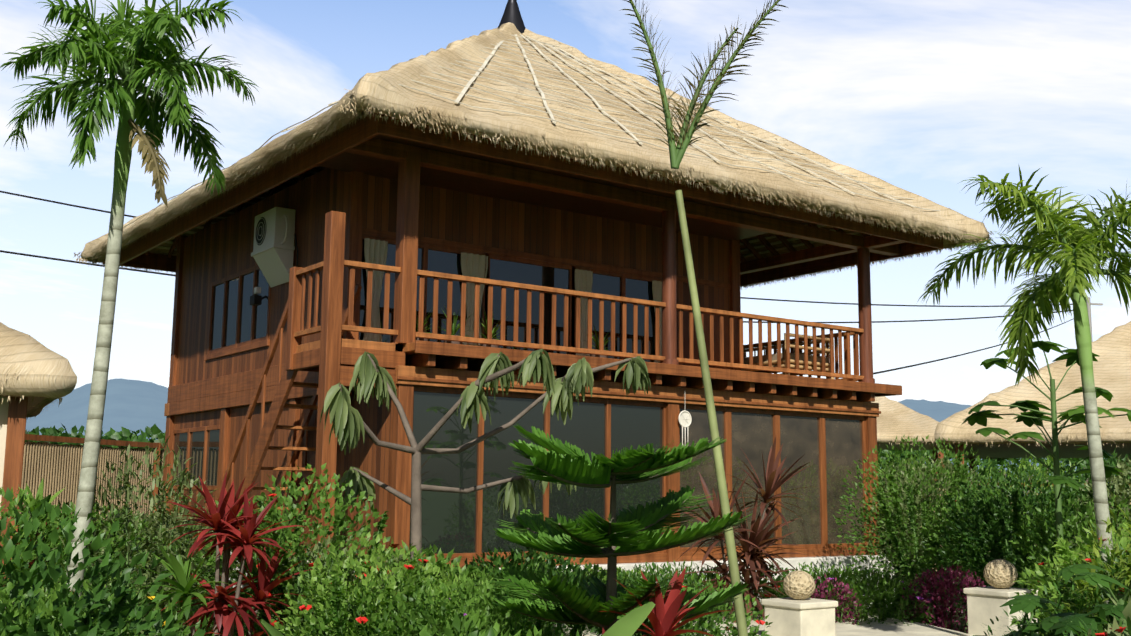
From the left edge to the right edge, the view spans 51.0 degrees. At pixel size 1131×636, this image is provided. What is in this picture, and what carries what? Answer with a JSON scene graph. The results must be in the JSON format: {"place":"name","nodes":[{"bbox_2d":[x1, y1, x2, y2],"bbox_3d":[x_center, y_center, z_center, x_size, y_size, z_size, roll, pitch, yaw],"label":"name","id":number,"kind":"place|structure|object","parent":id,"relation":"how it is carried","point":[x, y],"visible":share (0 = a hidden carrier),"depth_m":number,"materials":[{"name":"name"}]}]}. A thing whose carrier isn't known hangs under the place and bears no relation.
{"place":"outdoors","nodes":[
{"label":"outdoors","id":0,"kind":"place"},
{"bbox_2d":[169,168,730,554],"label":"house walls","id":1,"kind":"structure","parent":0,"point":[221,249],"depth_m":17.63,"materials":[{"name":"wood"}]},
{"bbox_2d":[363,238,661,362],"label":"curtains","id":2,"kind":"object","parent":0,"point":[376,251],"visible":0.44,"depth_m":16.57,"materials":[{"name":"fabric"}]},
{"bbox_2d":[26,378,1104,494],"bbox_3d":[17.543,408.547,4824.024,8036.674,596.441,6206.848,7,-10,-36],"label":"mountain range","id":3,"kind":"structure","parent":0,"point":[134,405],"depth_m":5767.32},
{"bbox_2d":[0,0,1130,405],"label":"sky","id":4,"kind":"structure","parent":0,"point":[923,98],"materials":[{"name":"blue"}]},
{"bbox_2d":[176,513,1073,634],"bbox_3d":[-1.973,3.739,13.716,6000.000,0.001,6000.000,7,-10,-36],"label":"terrain","id":5,"kind":"structure","parent":0,"point":[961,621],"depth_m":17.21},
{"bbox_2d":[0,395,47,578],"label":"hut post","id":6,"kind":"object","parent":5,"relation":"on","point":[13,413],"visible":0.35,"depth_m":11.23,"materials":[{"name":"brown wood"}]},
{"bbox_2d":[0,322,76,418],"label":"thatched roof","id":7,"kind":"structure","parent":6,"relation":"on","point":[31,366],"depth_m":11.14,"materials":[{"name":"wicker"}]},
{"bbox_2d":[0,619,77,635],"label":"garden shrub","id":8,"kind":"object","parent":5,"relation":"on","point":[52,625],"visible":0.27,"depth_m":5.15,"materials":[{"name":"green plant"}]},
{"bbox_2d":[0,581,111,633],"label":"garden shrub","id":9,"kind":"object","parent":5,"relation":"on","point":[8,589],"visible":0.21,"depth_m":7.22,"materials":[{"name":"green plant"}]},
{"bbox_2d":[11,615,118,635],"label":"garden shrub","id":10,"kind":"object","parent":5,"relation":"on","point":[51,630],"visible":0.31,"depth_m":5.31,"materials":[{"name":"green plant"}]},
{"bbox_2d":[20,499,138,567],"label":"shrub","id":11,"kind":"object","parent":5,"relation":"on","point":[95,523],"depth_m":12.67,"materials":[{"name":"green plant"}]},
{"bbox_2d":[20,434,164,520],"bbox_3d":[-9.058,3.421,21.150,0.168,2.620,6.532,-2,-9,16],"label":"bamboo fence","id":12,"kind":"object","parent":5,"relation":"on","point":[56,468],"visible":0.38,"depth_m":21.56,"materials":[{"name":"brown wood"}]},
{"bbox_2d":[18,501,169,587],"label":"garden shrub","id":13,"kind":"object","parent":5,"relation":"on","point":[116,536],"visible":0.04,"depth_m":12.06,"materials":[{"name":"green plant"}]},
{"bbox_2d":[0,487,205,635],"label":"dark shrub","id":14,"kind":"object","parent":5,"relation":"on","point":[89,601],"visible":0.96,"depth_m":4.82,"materials":[{"name":"green plant"}]},
{"bbox_2d":[0,576,213,635],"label":"shrub","id":15,"kind":"object","parent":5,"relation":"on","point":[47,607],"visible":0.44,"depth_m":5.84,"materials":[{"name":"green plant"}]},
{"bbox_2d":[0,0,258,634],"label":"palm tree","id":16,"kind":"object","parent":5,"relation":"on","point":[130,55],"visible":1,"depth_m":8.02,"materials":[{"name":"green plant"}]},
{"bbox_2d":[45,436,233,635],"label":"oleander shrub","id":17,"kind":"object","parent":5,"relation":"on","point":[126,487],"visible":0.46,"depth_m":8.22,"materials":[{"name":"green plant"}]},
{"bbox_2d":[101,509,239,605],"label":"garden shrub","id":18,"kind":"object","parent":5,"relation":"on","point":[170,528],"visible":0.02,"depth_m":15.13,"materials":[{"name":"green plant"}]},
{"bbox_2d":[130,472,311,635],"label":"red cordyline","id":19,"kind":"object","parent":5,"relation":"on","point":[224,521],"visible":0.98,"depth_m":7.58,"materials":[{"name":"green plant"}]},
{"bbox_2d":[151,493,329,617],"bbox_3d":[-2.764,2.380,10.305,1.673,1.708,1.698,7,-10,-36],"label":"shrub","id":20,"kind":"object","parent":5,"relation":"on","point":[210,561],"visible":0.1,"depth_m":10.28,"materials":[{"name":"green plant"}]},
{"bbox_2d":[259,619,283,635],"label":"leaf","id":21,"kind":"object","parent":5,"relation":"on","point":[270,630],"visible":1,"depth_m":4.35,"materials":[{"name":"green plant"}]},
{"bbox_2d":[211,463,398,635],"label":"hibiscus shrub","id":22,"kind":"object","parent":5,"relation":"on","point":[339,524],"visible":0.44,"depth_m":8.27,"materials":[{"name":"green plant"}]},
{"bbox_2d":[248,535,408,627],"bbox_3d":[-1.773,2.397,9.287,1.401,1.399,1.421,7,-10,-36],"label":"garden shrub","id":23,"kind":"object","parent":5,"relation":"on","point":[327,542],"visible":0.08,"depth_m":9.18,"materials":[{"name":"green plant"}]},
{"bbox_2d":[270,532,465,635],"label":"hibiscus shrub","id":24,"kind":"object","parent":5,"relation":"on","point":[338,601],"visible":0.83,"depth_m":7.12,"materials":[{"name":"green plant"}]},
{"bbox_2d":[307,577,474,635],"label":"garden shrub","id":25,"kind":"object","parent":5,"relation":"on","point":[350,620],"visible":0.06,"depth_m":8.01,"materials":[{"name":"green plant"}]},
{"bbox_2d":[344,540,488,633],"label":"garden shrub","id":26,"kind":"object","parent":5,"relation":"on","point":[441,559],"visible":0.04,"depth_m":9.59,"materials":[{"name":"green plant"}]},
{"bbox_2d":[286,561,559,635],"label":"garden shrub","id":27,"kind":"object","parent":5,"relation":"on","point":[350,629],"visible":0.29,"depth_m":7.51,"materials":[{"name":"green plant"}]},
{"bbox_2d":[361,576,548,635],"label":"shrub","id":28,"kind":"object","parent":5,"relation":"on","point":[425,614],"visible":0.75,"depth_m":6.70,"materials":[{"name":"green plant"}]},
{"bbox_2d":[408,610,541,635],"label":"garden shrub","id":29,"kind":"object","parent":5,"relation":"on","point":[473,620],"visible":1,"depth_m":5.14,"materials":[{"name":"green plant"}]},
{"bbox_2d":[320,349,650,570],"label":"drooping tree leaves","id":30,"kind":"object","parent":5,"relation":"on","point":[348,422],"visible":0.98,"depth_m":9.85,"materials":[{"name":"green plant"}]},
{"bbox_2d":[477,548,573,635],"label":"shrub","id":31,"kind":"object","parent":5,"relation":"on","point":[541,558],"visible":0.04,"depth_m":11.01,"materials":[{"name":"green plant"}]},
{"bbox_2d":[446,546,606,635],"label":"garden shrub","id":32,"kind":"object","parent":5,"relation":"on","point":[500,560],"visible":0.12,"depth_m":11.04,"materials":[{"name":"green plant"}]},
{"bbox_2d":[119,112,943,584],"bbox_3d":[-1.077,1.542,19.925,10.340,6.224,10.200,7,-10,-36],"label":"house timber frame","id":33,"kind":"object","parent":5,"relation":"on","point":[335,352],"visible":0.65,"depth_m":16.03,"materials":[{"name":"wood"}]},
{"bbox_2d":[250,287,265,305],"bbox_3d":[-4.604,-0.324,17.838,0.225,0.270,0.180,7,-10,-36],"label":"flood light","id":34,"kind":"object","parent":33,"relation":"attached to","point":[255,300],"visible":0.96,"depth_m":17.76,"materials":[{"name":"black"}]},
{"bbox_2d":[251,207,297,286],"bbox_3d":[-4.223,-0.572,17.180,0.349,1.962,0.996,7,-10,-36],"label":"air conditioner unit","id":35,"kind":"object","parent":33,"relation":"attached to","point":[272,253],"visible":0.98,"depth_m":17.07,"materials":[{"name":"white"}]},
{"bbox_2d":[415,302,432,340],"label":"potted plant","id":36,"kind":"object","parent":33,"relation":"on","point":[423,339],"visible":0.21,"depth_m":14.82,"materials":[{"name":"green plant"}]},
{"bbox_2d":[439,306,473,343],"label":"potted plant","id":37,"kind":"object","parent":33,"relation":"on","point":[453,330],"visible":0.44,"depth_m":15.12,"materials":[{"name":"green plant"}]},
{"bbox_2d":[480,306,506,347],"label":"potted plant","id":38,"kind":"object","parent":33,"relation":"on","point":[493,335],"visible":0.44,"depth_m":15.44,"materials":[{"name":"green plant"}]},
{"bbox_2d":[172,240,863,553],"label":"windows","id":39,"kind":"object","parent":33,"relation":"in","point":[448,522],"visible":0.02,"depth_m":16.79,"materials":[{"name":"glass"}]},
{"bbox_2d":[74,22,993,289],"bbox_3d":[-0.968,-3.108,20.642,11.470,4.073,11.462,7,-10,-36],"label":"thatch roof","id":40,"kind":"object","parent":33,"relation":"on","point":[383,92],"visible":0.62,"depth_m":16.38,"materials":[{"name":"wicker"}]},
{"bbox_2d":[145,166,870,262],"bbox_3d":[-0.972,-2.949,20.621,10.199,3.513,10.199,7,-10,-36],"label":"house roof lining","id":41,"kind":"object","parent":40,"relation":"attached to","point":[761,246],"depth_m":21.66,"materials":[{"name":"wood"}]},
{"bbox_2d":[498,0,524,33],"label":"roof finial","id":42,"kind":"object","parent":40,"relation":"on","point":[511,14],"visible":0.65,"depth_m":20.81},
{"bbox_2d":[123,34,939,227],"bbox_3d":[-0.975,-3.183,20.654,10.562,3.372,10.550,7,-10,-36],"label":"bamboo roof lattice","id":43,"kind":"object","parent":40,"relation":"attached to","point":[475,76],"visible":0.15,"depth_m":17.67,"materials":[{"name":"wood"}]},
{"bbox_2d":[318,135,809,239],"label":"house soffit","id":44,"kind":"structure","parent":33,"relation":"attached to","point":[366,165],"depth_m":16.67,"materials":[{"name":"wood"}]},
{"bbox_2d":[294,260,863,380],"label":"house railings","id":45,"kind":"object","parent":33,"relation":"attached to","point":[567,293],"visible":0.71,"depth_m":15.89,"materials":[{"name":"wood"}]},
{"bbox_2d":[584,324,610,357],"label":"potted plant","id":46,"kind":"object","parent":33,"relation":"on","point":[596,343],"visible":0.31,"depth_m":16.47,"materials":[{"name":"green plant"}]},
{"bbox_2d":[678,410,691,444],"bbox_3d":[1.665,1.397,16.516,0.243,0.780,0.024,7,-10,-36],"label":"wind chime","id":47,"kind":"object","parent":33,"relation":"attached to","point":[685,419],"visible":0.92,"depth_m":16.50,"materials":[{"name":"beige"}]},
{"bbox_2d":[660,205,874,382],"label":"wooden posts","id":48,"kind":"object","parent":33,"relation":"on","point":[669,332],"visible":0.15,"depth_m":16.87,"materials":[{"name":"wood"}]},
{"bbox_2d":[741,333,834,378],"bbox_3d":[3.316,0.799,19.950,1.130,0.808,2.180,7,-10,-36],"label":"bamboo daybed","id":49,"kind":"object","parent":33,"relation":"on","point":[792,360],"visible":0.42,"depth_m":19.29,"materials":[{"name":"wood"}]},
{"bbox_2d":[502,625,578,635],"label":"shrub","id":50,"kind":"object","parent":5,"relation":"on","point":[529,632],"visible":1,"depth_m":4.60,"materials":[{"name":"green plant"}]},
{"bbox_2d":[411,558,683,635],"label":"garden shrub","id":51,"kind":"object","parent":5,"relation":"on","point":[538,625],"visible":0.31,"depth_m":7.11,"materials":[{"name":"green plant"}]},
{"bbox_2d":[0,191,1102,373],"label":"power lines","id":52,"kind":"object","parent":5,"relation":"on","point":[1089,311],"visible":0.31,"depth_m":45.47,"materials":[{"name":"black"}]},
{"bbox_2d":[229,552,894,609],"bbox_3d":[-1.050,4.248,19.572,8.900,0.900,8.900,7,-10,-36],"label":"house foundation","id":53,"kind":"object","parent":5,"relation":"on","point":[830,560],"depth_m":17.41,"materials":[{"name":"concrete"}]},
{"bbox_2d":[25,424,1130,507],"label":"distant tree line","id":54,"kind":"object","parent":5,"relation":"on","point":[125,434],"visible":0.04,"depth_m":77.01,"materials":[{"name":"green plant"}]},
{"bbox_2d":[546,563,668,588],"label":"garden shrub","id":55,"kind":"object","parent":5,"relation":"on","point":[605,576],"depth_m":12.84,"materials":[{"name":"green plant"}]},
{"bbox_2d":[487,423,751,635],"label":"norfolk pine","id":56,"kind":"object","parent":5,"relation":"on","point":[638,531],"visible":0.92,"depth_m":6.24,"materials":[{"name":"green plant"}]},
{"bbox_2d":[602,602,655,635],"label":"leaf","id":57,"kind":"object","parent":5,"relation":"on","point":[629,623],"visible":1,"depth_m":5.07,"materials":[{"name":"green plant"}]},
{"bbox_2d":[583,567,732,635],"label":"red cordyline","id":58,"kind":"object","parent":5,"relation":"on","point":[664,617],"visible":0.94,"depth_m":5.81,"materials":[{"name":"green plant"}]},
{"bbox_2d":[592,562,725,635],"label":"bush","id":59,"kind":"object","parent":5,"relation":"on","point":[630,578],"visible":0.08,"depth_m":10.64,"materials":[{"name":"green plant"}]},
{"bbox_2d":[617,560,763,622],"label":"garden shrub","id":60,"kind":"object","parent":5,"relation":"on","point":[709,576],"visible":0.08,"depth_m":12.26,"materials":[{"name":"green plant"}]},
{"bbox_2d":[634,573,772,635],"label":"shrub","id":61,"kind":"object","parent":5,"relation":"on","point":[711,626],"visible":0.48,"depth_m":8.22,"materials":[{"name":"green plant"}]},
{"bbox_2d":[621,0,787,635],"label":"young palm tree","id":62,"kind":"object","parent":5,"relation":"on","point":[683,139],"visible":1,"depth_m":7.47,"materials":[{"name":"green plant"}]},
{"bbox_2d":[661,437,810,622],"bbox_3d":[1.782,2.350,11.954,1.746,2.324,1.227,4,-9,-21],"label":"cordyline plant","id":63,"kind":"object","parent":5,"relation":"on","point":[752,545],"visible":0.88,"depth_m":11.88,"materials":[{"name":"red plant"}]},
{"bbox_2d":[684,562,833,617],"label":"garden shrub","id":64,"kind":"object","parent":5,"relation":"on","point":[778,578],"depth_m":12.59,"materials":[{"name":"green plant"}]},
{"bbox_2d":[553,610,972,635],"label":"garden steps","id":65,"kind":"structure","parent":5,"relation":"on","point":[876,628],"depth_m":11.21,"materials":[{"name":"stone"}]},
{"bbox_2d":[761,597,837,635],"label":"pedestal","id":66,"kind":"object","parent":5,"relation":"on","point":[788,616],"depth_m":10.32,"materials":[{"name":"concrete"}]},
{"bbox_2d":[783,570,815,599],"bbox_3d":[2.070,2.366,10.509,0.284,0.256,0.284,7,-10,-36],"label":"stone ball","id":67,"kind":"object","parent":66,"relation":"on","point":[799,585],"visible":0.98,"depth_m":10.41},
{"bbox_2d":[758,579,884,617],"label":"garden shrub","id":68,"kind":"object","parent":5,"relation":"on","point":[837,599],"depth_m":12.51,"materials":[{"name":"green plant"}]},
{"bbox_2d":[778,561,871,610],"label":"bush","id":69,"kind":"object","parent":5,"relation":"on","point":[816,568],"depth_m":13.83,"materials":[{"name":"green plant"}]},
{"bbox_2d":[810,574,862,624],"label":"purple shrub","id":70,"kind":"object","parent":5,"relation":"on","point":[843,598],"visible":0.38,"depth_m":11.79,"materials":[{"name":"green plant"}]},
{"bbox_2d":[759,566,947,625],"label":"garden shrub","id":71,"kind":"object","parent":5,"relation":"on","point":[890,612],"visible":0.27,"depth_m":12.19,"materials":[{"name":"green plant"}]},
{"bbox_2d":[830,569,929,623],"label":"green shrub","id":72,"kind":"object","parent":5,"relation":"on","point":[883,603],"visible":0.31,"depth_m":12.12,"materials":[{"name":"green plant"}]},
{"bbox_2d":[877,443,943,480],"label":"wall","id":73,"kind":"structure","parent":5,"relation":"on","point":[925,446],"depth_m":36.82,"materials":[{"name":"brown wood"}]},
{"bbox_2d":[871,396,945,451],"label":"thatched roof","id":74,"kind":"structure","parent":73,"relation":"on","point":[897,419],"depth_m":34.88,"materials":[{"name":"wicker"}]},
{"bbox_2d":[878,464,947,595],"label":"garden shrub","id":75,"kind":"object","parent":5,"relation":"on","point":[900,537],"visible":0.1,"depth_m":19.21,"materials":[{"name":"green plant"}]},
{"bbox_2d":[832,434,1012,622],"bbox_3d":[4.835,2.858,16.009,2.471,2.568,2.461,7,-10,-36],"label":"tall shrub","id":76,"kind":"object","parent":5,"relation":"on","point":[884,508],"visible":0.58,"depth_m":15.95,"materials":[{"name":"green plant"}]},
{"bbox_2d":[860,455,996,592],"bbox_3d":[5.778,3.392,18.919,2.513,2.366,2.532,7,-10,-36],"label":"garden shrub","id":77,"kind":"object","parent":5,"relation":"on","point":[940,491],"visible":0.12,"depth_m":18.55,"materials":[{"name":"green plant"}]},
{"bbox_2d":[898,565,985,632],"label":"purple shrub","id":78,"kind":"object","parent":5,"relation":"on","point":[942,619],"visible":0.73,"depth_m":11.95,"materials":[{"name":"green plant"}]},
{"bbox_2d":[916,479,1054,615],"bbox_3d":[5.361,3.019,14.983,1.748,1.965,1.759,7,-10,-36],"label":"garden shrub","id":79,"kind":"object","parent":5,"relation":"on","point":[933,541],"visible":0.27,"depth_m":14.96,"materials":[{"name":"green plant"}]},
{"bbox_2d":[963,586,1037,635],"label":"pedestal","id":80,"kind":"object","parent":5,"relation":"on","point":[984,604],"depth_m":10.75,"materials":[{"name":"concrete"}]},
{"bbox_2d":[983,559,1017,588],"bbox_3d":[4.009,2.359,10.934,0.298,0.269,0.298,7,-10,-36],"label":"stone ball","id":81,"kind":"object","parent":80,"relation":"on","point":[1000,573],"visible":0.96,"depth_m":10.83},
{"bbox_2d":[953,467,1065,588],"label":"garden shrub","id":82,"kind":"object","parent":5,"relation":"on","point":[1010,490],"visible":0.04,"depth_m":16.63,"materials":[{"name":"green plant"}]},
{"bbox_2d":[937,462,1090,622],"bbox_3d":[5.289,2.736,13.730,1.882,2.162,1.895,7,-10,-36],"label":"tall shrub","id":83,"kind":"object","parent":5,"relation":"on","point":[991,534],"visible":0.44,"depth_m":13.73,"materials":[{"name":"green plant"}]},
{"bbox_2d":[973,595,1067,635],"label":"cassava plant","id":84,"kind":"object","parent":5,"relation":"on","point":[1027,604],"visible":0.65,"depth_m":6.69,"materials":[{"name":"green plant"}]},
{"bbox_2d":[916,163,1130,603],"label":"palm tree","id":85,"kind":"object","parent":5,"relation":"on","point":[1083,248],"visible":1,"depth_m":8.69,"materials":[{"name":"green plant"}]},
{"bbox_2d":[946,443,1130,471],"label":"pavilion body","id":86,"kind":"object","parent":5,"relation":"on","point":[1012,450],"visible":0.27,"depth_m":27.00,"materials":[{"name":"brown wood"}]},
{"bbox_2d":[929,321,1130,460],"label":"thatched roof","id":87,"kind":"structure","parent":86,"relation":"on","point":[1112,368],"depth_m":23.94,"materials":[{"name":"wicker"}]},
{"bbox_2d":[962,341,1130,605],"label":"papaya tree","id":88,"kind":"object","parent":5,"relation":"on","point":[1035,415],"visible":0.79,"depth_m":12.01,"materials":[{"name":"green plant"}]},
{"bbox_2d":[984,455,1113,603],"bbox_3d":[7.135,3.231,17.775,2.242,2.387,2.181,7,-10,-36],"label":"garden shrub","id":89,"kind":"object","parent":5,"relation":"on","point":[1035,467],"visible":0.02,"depth_m":17.83,"materials":[{"name":"green plant"}]},
{"bbox_2d":[982,575,1130,635],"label":"garden shrub","id":90,"kind":"object","parent":5,"relation":"on","point":[1088,605],"visible":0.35,"depth_m":6.95,"materials":[{"name":"green plant"}]},
{"bbox_2d":[1007,488,1130,634],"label":"shrub","id":91,"kind":"object","parent":5,"relation":"on","point":[1042,529],"visible":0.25,"depth_m":12.18,"materials":[{"name":"green plant"}]},
{"bbox_2d":[1010,520,1130,635],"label":"garden shrub","id":92,"kind":"object","parent":5,"relation":"on","point":[1061,546],"visible":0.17,"depth_m":8.59,"materials":[{"name":"green plant"}]},
{"bbox_2d":[1037,448,1130,559],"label":"garden shrub","id":93,"kind":"object","parent":5,"relation":"on","point":[1082,477],"visible":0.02,"depth_m":14.18,"materials":[{"name":"green plant"}]},
{"bbox_2d":[1039,542,1130,635],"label":"cassava plant","id":94,"kind":"object","parent":5,"relation":"on","point":[1070,619],"visible":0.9,"depth_m":6.20,"materials":[{"name":"green plant"}]},
{"bbox_2d":[1051,544,1130,635],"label":"shrub","id":95,"kind":"object","parent":5,"relation":"on","point":[1067,596],"visible":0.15,"depth_m":7.56,"materials":[{"name":"green plant"}]},
{"bbox_2d":[1054,506,1130,632],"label":"shrub","id":96,"kind":"object","parent":5,"relation":"on","point":[1122,562],"visible":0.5,"depth_m":7.02,"materials":[{"name":"green plant"}]},
{"bbox_2d":[1062,599,1130,635],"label":"garden shrub","id":97,"kind":"object","parent":5,"relation":"on","point":[1102,617],"visible":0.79,"depth_m":4.67,"materials":[{"name":"green plant"}]},
{"bbox_2d":[1064,454,1130,563],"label":"garden shrub","id":98,"kind":"object","parent":5,"relation":"on","point":[1119,490],"visible":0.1,"depth_m":13.31,"materials":[{"name":"green plant"}]},
{"bbox_2d":[1065,593,1130,635],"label":"garden shrub","id":99,"kind":"object","parent":5,"relation":"on","point":[1115,603],"visible":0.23,"depth_m":6.18,"materials":[{"name":"green plant"}]},
{"bbox_2d":[1088,600,1130,635],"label":"garden shrub","id":100,"kind":"object","parent":5,"relation":"on","point":[1115,629],"visible":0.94,"depth_m":4.41,"materials":[{"name":"green plant"}]},
{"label":"garden path","id":101,"kind":"structure","parent":0,"visible":0},
{"bbox_2d":[0,486,87,616],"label":"path shrub","id":102,"kind":"object","parent":101,"relation":"on","point":[12,514],"visible":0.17,"depth_m":9.29,"materials":[{"name":"green plant"}]},
{"bbox_2d":[4,479,92,599],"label":"shrub","id":103,"kind":"object","parent":101,"relation":"on","point":[30,498],"visible":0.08,"depth_m":9.61,"materials":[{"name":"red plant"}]},
{"bbox_2d":[2,559,156,598],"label":"garden shrub","id":104,"kind":"object","parent":101,"relation":"on","point":[6,576],"depth_m":10.60,"materials":[{"name":"green plant"}]},
{"bbox_2d":[0,571,213,632],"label":"garden shrub","id":105,"kind":"object","parent":101,"relation":"on","point":[132,579],"visible":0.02,"depth_m":8.83,"materials":[{"name":"green plant"}]},
{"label":"raised lawn ground","id":106,"kind":"structure","parent":0,"visible":0},
{"bbox_2d":[30,608,378,635],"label":"red flowers","id":107,"kind":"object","parent":106,"relation":"on","point":[211,613],"depth_m":8.58,"materials":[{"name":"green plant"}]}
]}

